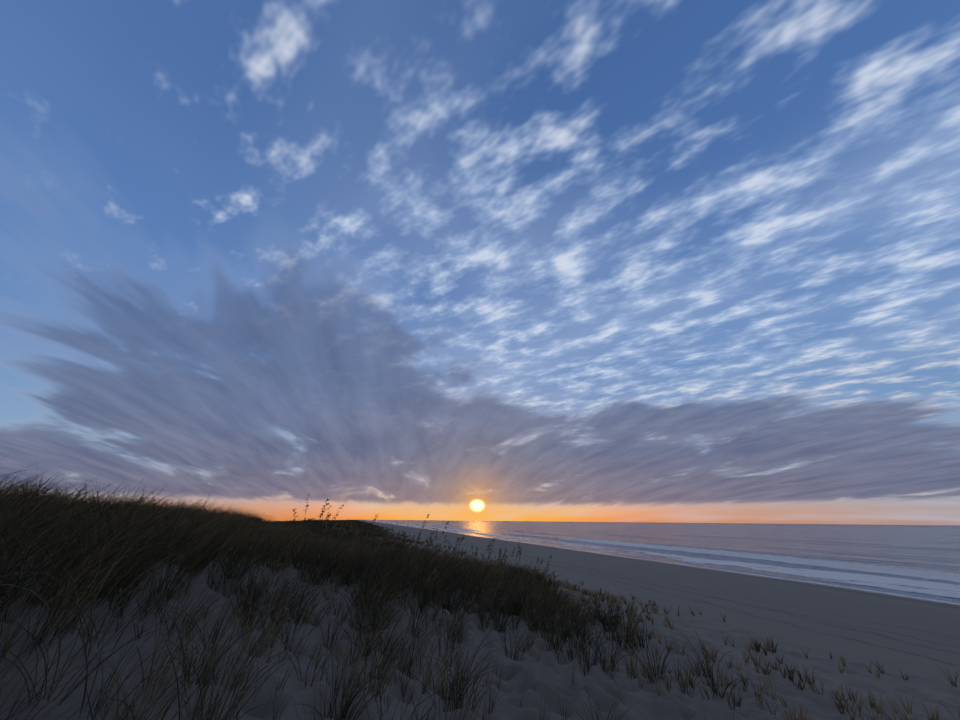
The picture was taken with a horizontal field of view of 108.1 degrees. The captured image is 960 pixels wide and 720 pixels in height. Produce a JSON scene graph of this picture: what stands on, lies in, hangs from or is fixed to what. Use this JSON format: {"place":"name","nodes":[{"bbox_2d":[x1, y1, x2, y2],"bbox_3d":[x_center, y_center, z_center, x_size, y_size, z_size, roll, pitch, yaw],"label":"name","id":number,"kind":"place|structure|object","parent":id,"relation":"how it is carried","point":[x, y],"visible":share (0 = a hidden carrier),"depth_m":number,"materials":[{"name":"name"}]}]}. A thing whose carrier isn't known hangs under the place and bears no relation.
{"place":"outdoors","nodes":[
{"label":"outdoors","id":0,"kind":"place"},
{"bbox_2d":[0,520,959,719],"bbox_3d":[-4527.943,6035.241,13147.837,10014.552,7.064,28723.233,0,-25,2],"label":"sandy beach","id":1,"kind":"structure","parent":0,"point":[916,641],"depth_m":5.91,"materials":[{"name":"beige sand"}]},
{"bbox_2d":[253,517,456,559],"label":"dune","id":2,"kind":"structure","parent":1,"relation":"on","point":[338,525],"depth_m":40.84,"materials":[{"name":"green plant"}]},
{"bbox_2d":[0,456,804,719],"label":"dune grass","id":3,"kind":"structure","parent":1,"relation":"on","point":[169,534],"depth_m":4.49,"materials":[{"name":"green plant"}]},
{"bbox_2d":[327,523,481,555],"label":"shrubs","id":4,"kind":"object","parent":1,"relation":"on","point":[412,539],"visible":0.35,"depth_m":46.62,"materials":[{"name":"green plant"}]},
{"bbox_2d":[282,497,649,670],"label":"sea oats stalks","id":5,"kind":"object","parent":1,"relation":"on","point":[428,570],"visible":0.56,"depth_m":7.80,"materials":[{"name":"brown plant"}]},
{"bbox_2d":[289,493,650,618],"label":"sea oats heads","id":6,"kind":"object","parent":5,"relation":"attached to","point":[428,577],"visible":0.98,"depth_m":8.65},
{"bbox_2d":[0,521,959,719],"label":"grass tufts","id":7,"kind":"object","parent":1,"relation":"on","point":[690,683],"visible":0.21,"depth_m":5.50,"materials":[{"name":"green plant"}]},
{"bbox_2d":[0,0,959,524],"label":"sky","id":8,"kind":"structure","parent":0,"point":[655,261],"materials":[{"name":"blue"}]},
{"bbox_2d":[366,520,959,603],"bbox_3d":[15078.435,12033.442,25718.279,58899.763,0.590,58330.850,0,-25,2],"label":"sea water","id":9,"kind":"structure","parent":0,"point":[919,561],"depth_m":79.02,"materials":[{"name":"blue liquid"}]}
]}

